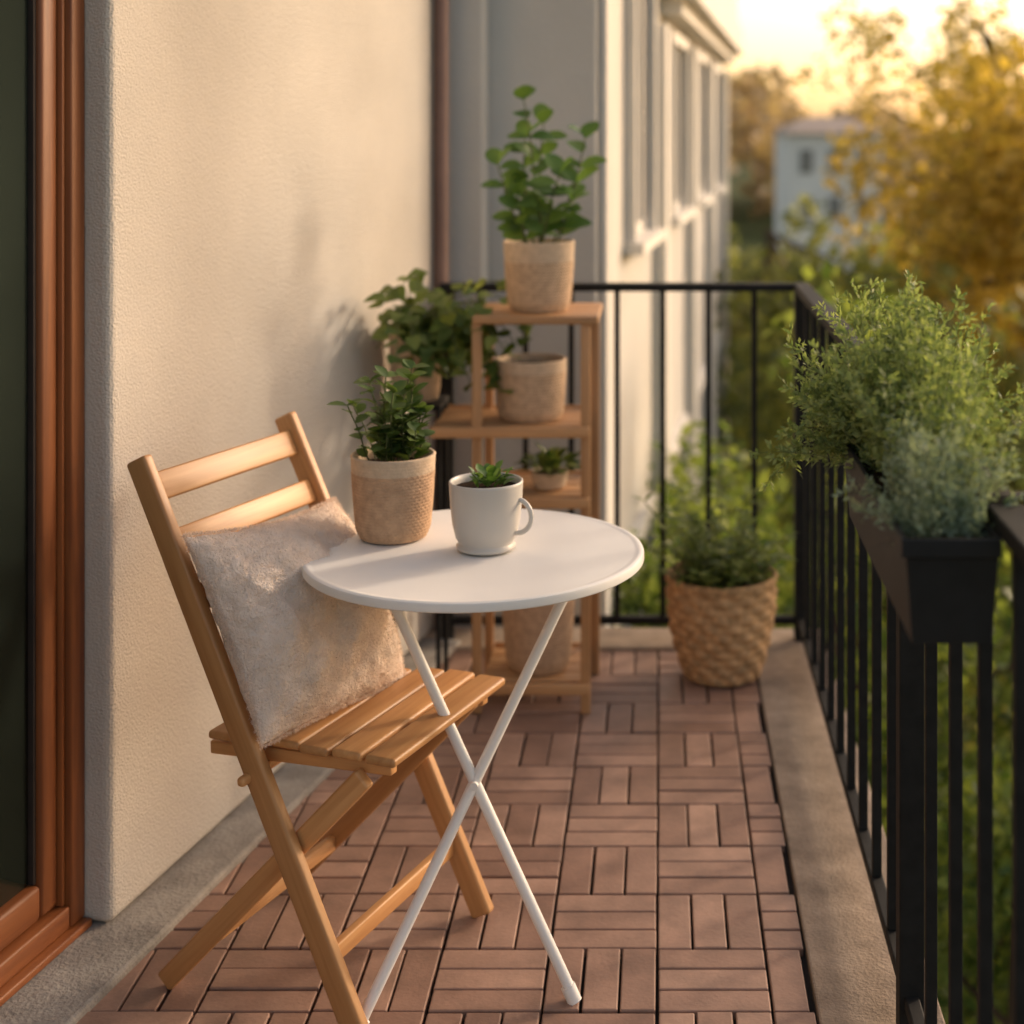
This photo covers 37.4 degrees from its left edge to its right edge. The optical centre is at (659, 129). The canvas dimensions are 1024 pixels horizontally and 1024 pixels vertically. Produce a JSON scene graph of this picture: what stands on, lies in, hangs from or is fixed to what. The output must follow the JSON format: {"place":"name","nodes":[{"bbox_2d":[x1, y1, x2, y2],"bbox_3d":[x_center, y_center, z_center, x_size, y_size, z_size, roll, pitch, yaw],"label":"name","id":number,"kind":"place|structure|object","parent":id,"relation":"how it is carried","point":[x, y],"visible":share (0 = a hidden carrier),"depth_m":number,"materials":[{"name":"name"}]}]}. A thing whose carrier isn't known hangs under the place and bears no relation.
{"place":"outdoors","nodes":[
{"label":"outdoors","id":0,"kind":"place"},
{"bbox_2d":[757,682,817,1022],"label":"balcony floor","id":1,"kind":"structure","parent":0,"point":[791,874],"depth_m":2.95,"materials":[{"name":"concrete"}]},
{"bbox_2d":[0,637,460,1023],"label":"wall kerb","id":2,"kind":"structure","parent":1,"relation":"on","point":[92,966],"depth_m":2.76,"materials":[{"name":"concrete"}]},
{"bbox_2d":[0,917,91,1006],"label":"sill","id":3,"kind":"structure","parent":2,"relation":"on","point":[19,980],"depth_m":2.60,"materials":[{"name":"brown wood"}]},
{"bbox_2d":[0,906,68,987],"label":"frame sill","id":4,"kind":"structure","parent":3,"relation":"on","point":[32,942],"depth_m":2.60,"materials":[{"name":"brown wood"}]},
{"bbox_2d":[0,885,38,951],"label":"sash rail","id":5,"kind":"object","parent":4,"relation":"on","point":[19,913],"visible":0.8,"depth_m":2.59,"materials":[{"name":"brown wood"}]},
{"bbox_2d":[0,0,27,906],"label":"glass pane","id":6,"kind":"object","parent":5,"relation":"attached to","point":[13,448],"visible":1,"depth_m":2.60,"materials":[{"name":"black glass"}]},
{"bbox_2d":[28,0,35,885],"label":"bead","id":7,"kind":"object","parent":5,"relation":"attached to","point":[32,442],"visible":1,"depth_m":2.64,"materials":[{"name":"wood"}]},
{"bbox_2d":[30,0,55,916],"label":"sash stile","id":8,"kind":"object","parent":5,"relation":"attached to","point":[45,884],"visible":0.51,"depth_m":2.66,"materials":[{"name":"brown wood"}]},
{"bbox_2d":[83,0,429,921],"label":"stucco wall","id":9,"kind":"structure","parent":2,"relation":"on","point":[257,202],"depth_m":3.06,"materials":[{"name":"beige paint"}]},
{"bbox_2d":[64,0,84,926],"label":"frame jamb","id":10,"kind":"object","parent":9,"relation":"attached to","point":[75,456],"visible":0.46,"depth_m":2.71,"materials":[{"name":"brown wood"}]},
{"bbox_2d":[55,0,64,906],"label":"frame stop","id":11,"kind":"object","parent":10,"relation":"attached to","point":[60,453],"visible":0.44,"depth_m":2.69,"materials":[{"name":"brown wood"}]},
{"bbox_2d":[76,651,817,1023],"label":"deck tiles","id":12,"kind":"object","parent":1,"relation":"on","point":[636,809],"visible":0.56,"depth_m":2.89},
{"bbox_2d":[127,411,504,1023],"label":"folding chair","id":13,"kind":"object","parent":12,"relation":"on","point":[394,735],"visible":0.75,"depth_m":2.53,"materials":[{"name":"brown wood"}]},
{"bbox_2d":[181,496,407,749],"bbox_3d":[-0.615,0.849,2.634,0.230,0.359,0.460,0,0,23],"label":"cushion","id":14,"kind":"object","parent":13,"relation":"on","point":[299,649],"visible":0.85,"depth_m":2.51,"materials":[{"name":"fabric"}]},
{"bbox_2d":[381,395,448,671],"bbox_3d":[-0.645,1.088,3.960,0.154,0.752,0.150,0,0,0],"label":"metal plant stand","id":15,"kind":"object","parent":12,"relation":"on","point":[440,402],"visible":0.23,"depth_m":3.93,"materials":[{"name":"black metal"}]},
{"bbox_2d":[363,268,532,402],"bbox_3d":[-0.528,0.553,3.841,0.414,0.402,0.480,0,0,0],"label":"trailing houseplant","id":16,"kind":"object","parent":15,"relation":"on","point":[417,333],"visible":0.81,"depth_m":3.81,"materials":[{"name":"plant"}]},
{"bbox_2d":[302,509,643,1023],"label":"bistro table","id":17,"kind":"object","parent":12,"relation":"on","point":[559,560],"visible":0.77,"depth_m":2.55,"materials":[{"name":"white metal"}]},
{"bbox_2d":[327,359,435,544],"bbox_3d":[-0.504,0.583,2.755,0.189,0.321,0.180,0,0,0],"label":"potted plant","id":18,"kind":"object","parent":17,"relation":"on","point":[393,473],"visible":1,"depth_m":2.70,"materials":[{"name":"green plant"}]},
{"bbox_2d":[449,460,533,555],"bbox_3d":[-0.309,0.667,2.665,0.131,0.153,0.131,0,0,-28],"label":"mug planter","id":19,"kind":"object","parent":17,"relation":"on","point":[487,500],"visible":1,"depth_m":2.62,"materials":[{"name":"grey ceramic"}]},
{"bbox_2d":[430,303,602,713],"bbox_3d":[-0.365,0.966,3.905,0.420,0.997,0.318,0,0,0],"label":"plant shelf","id":20,"kind":"object","parent":12,"relation":"on","point":[476,421],"visible":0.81,"depth_m":3.78,"materials":[{"name":"brown wood"}]},
{"bbox_2d":[495,353,566,422],"bbox_3d":[-0.335,0.669,3.890,0.186,0.155,0.186,0,0,0],"label":"shelf pot","id":21,"kind":"object","parent":20,"relation":"on","point":[536,382],"visible":0.95,"depth_m":3.82,"materials":[{"name":"ceramic"}]},
{"bbox_2d":[502,600,574,675],"bbox_3d":[-0.315,1.281,3.885,0.192,0.215,0.192,0,0,0],"label":"tan pot","id":22,"kind":"object","parent":20,"relation":"on","point":[522,628],"visible":0.59,"depth_m":3.81,"materials":[{"name":"ceramic"}]},
{"bbox_2d":[480,85,606,312],"bbox_3d":[-0.303,0.175,3.882,0.273,0.583,0.237,0,0,38],"label":"potted rubber plant","id":23,"kind":"object","parent":20,"relation":"on","point":[539,273],"visible":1,"depth_m":3.85,"materials":[{"name":"green plant"}]},
{"bbox_2d":[513,442,580,490],"bbox_3d":[-0.283,0.865,3.855,0.198,0.118,0.153,0,0,0],"label":"potted plant","id":24,"kind":"object","parent":20,"relation":"on","point":[548,473],"visible":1,"depth_m":3.85,"materials":[{"name":"green plant"}]},
{"bbox_2d":[632,462,798,686],"bbox_3d":[0.140,1.193,4.002,0.466,0.529,0.450,0,0,0],"label":"basket planter","id":25,"kind":"object","parent":12,"relation":"on","point":[721,610],"visible":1,"depth_m":3.93,"materials":[{"name":"wicker"}]},
{"bbox_2d":[424,628,944,1023],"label":"concrete kerb","id":26,"kind":"structure","parent":1,"relation":"on","point":[851,973],"depth_m":3.09,"materials":[{"name":"grey concrete"}]},
{"bbox_2d":[439,282,1023,1023],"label":"iron railing","id":27,"kind":"object","parent":26,"relation":"on","point":[905,898],"visible":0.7,"depth_m":2.61,"materials":[{"name":"black metal"}]},
{"bbox_2d":[748,269,1023,643],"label":"railing planter","id":28,"kind":"object","parent":27,"relation":"attached to","point":[895,415],"visible":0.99,"depth_m":1.87,"materials":[{"name":"black plastic"}]},
{"bbox_2d":[775,133,881,270],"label":"walls","id":29,"kind":"structure","parent":0,"point":[792,183],"depth_m":58.00,"materials":[{"name":"grey paint"}]},
{"bbox_2d":[770,117,887,132],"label":"roof","id":30,"kind":"structure","parent":29,"relation":"on","point":[822,124],"depth_m":59.18,"materials":[{"name":"tile"}]},
{"bbox_2d":[800,150,869,219],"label":"windows","id":31,"kind":"structure","parent":29,"relation":"attached to","point":[806,166],"depth_m":57.95,"materials":[{"name":"grey glass"}]},
{"bbox_2d":[722,0,1023,129],"label":"sky","id":32,"kind":"structure","parent":0,"point":[786,31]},
{"bbox_2d":[728,158,1023,1023],"bbox_3d":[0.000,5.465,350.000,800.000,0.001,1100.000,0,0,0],"label":"ground","id":33,"kind":"structure","parent":0,"point":[748,228],"depth_m":84.95,"materials":[{"name":"green plant"}]},
{"bbox_2d":[433,0,448,630],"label":"drainpipe","id":34,"kind":"object","parent":33,"relation":"on","point":[440,141],"visible":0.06,"depth_m":4.37,"materials":[{"name":"metal"}]},
{"bbox_2d":[430,0,617,627],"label":"pilaster and pier","id":35,"kind":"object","parent":33,"relation":"on","point":[561,56],"visible":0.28,"depth_m":4.62,"materials":[{"name":"beige paint"}]},
{"bbox_2d":[618,0,721,626],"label":"wing wall","id":36,"kind":"structure","parent":33,"relation":"on","point":[636,385],"depth_m":7.07,"materials":[{"name":"beige paint"}]},
{"bbox_2d":[623,0,727,627],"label":"window frames","id":37,"kind":"structure","parent":36,"relation":"attached to","point":[648,238],"depth_m":7.19,"materials":[{"name":"beige paint"}]},
{"bbox_2d":[643,0,702,567],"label":"window glass","id":38,"kind":"object","parent":37,"relation":"in","point":[644,108],"visible":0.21,"depth_m":7.15,"materials":[{"name":"grey glass"}]},
{"bbox_2d":[653,0,743,557],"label":"pilasters and cornice","id":39,"kind":"object","parent":36,"relation":"attached to","point":[714,29],"visible":0.49,"depth_m":9.58,"materials":[{"name":"beige paint"}]},
{"bbox_2d":[611,485,780,628],"bbox_3d":[0.107,3.379,5.351,0.777,4.175,0.804,0,0,-27],"label":"green shrub","id":40,"kind":"object","parent":33,"relation":"on","point":[645,599],"visible":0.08,"depth_m":5.26,"materials":[{"name":"green plant"}]},
{"bbox_2d":[728,193,927,526],"bbox_3d":[1.696,3.560,21.960,5.399,5.251,4.462,0,0,0],"label":"green tree","id":41,"kind":"object","parent":33,"relation":"on","point":[777,418],"visible":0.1,"depth_m":21.63,"materials":[{"name":"green plant"}]},
{"bbox_2d":[648,259,1011,1023],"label":"green shrub","id":42,"kind":"object","parent":33,"relation":"on","point":[766,523],"visible":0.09,"depth_m":7.01,"materials":[{"name":"green plant"}]},
{"bbox_2d":[715,236,1023,753],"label":"green tree","id":43,"kind":"object","parent":33,"relation":"on","point":[777,308],"visible":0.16,"depth_m":12.80,"materials":[{"name":"green plant"}]},
{"bbox_2d":[722,59,1023,230],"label":"distant trees","id":44,"kind":"object","parent":33,"relation":"on","point":[754,105],"visible":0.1,"depth_m":88.05,"materials":[{"name":"orange plant"}]},
{"bbox_2d":[791,0,1023,501],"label":"sparse tree","id":45,"kind":"object","parent":33,"relation":"on","point":[951,17],"visible":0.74,"depth_m":18.70,"materials":[{"name":"yellow plant"}]},
{"bbox_2d":[819,35,1023,417],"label":"golden tree","id":46,"kind":"object","parent":33,"relation":"on","point":[978,173],"visible":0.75,"depth_m":14.39,"materials":[{"name":"yellow plant"}]},
{"bbox_2d":[882,748,1011,1023],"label":"green shrub","id":47,"kind":"object","parent":33,"relation":"on","point":[1002,856],"visible":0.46,"depth_m":5.60,"materials":[{"name":"green plant"}]},
{"bbox_2d":[937,419,1023,1023],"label":"green shrub","id":48,"kind":"object","parent":33,"relation":"on","point":[1001,731],"visible":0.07,"depth_m":8.48,"materials":[{"name":"green plant"}]}
]}

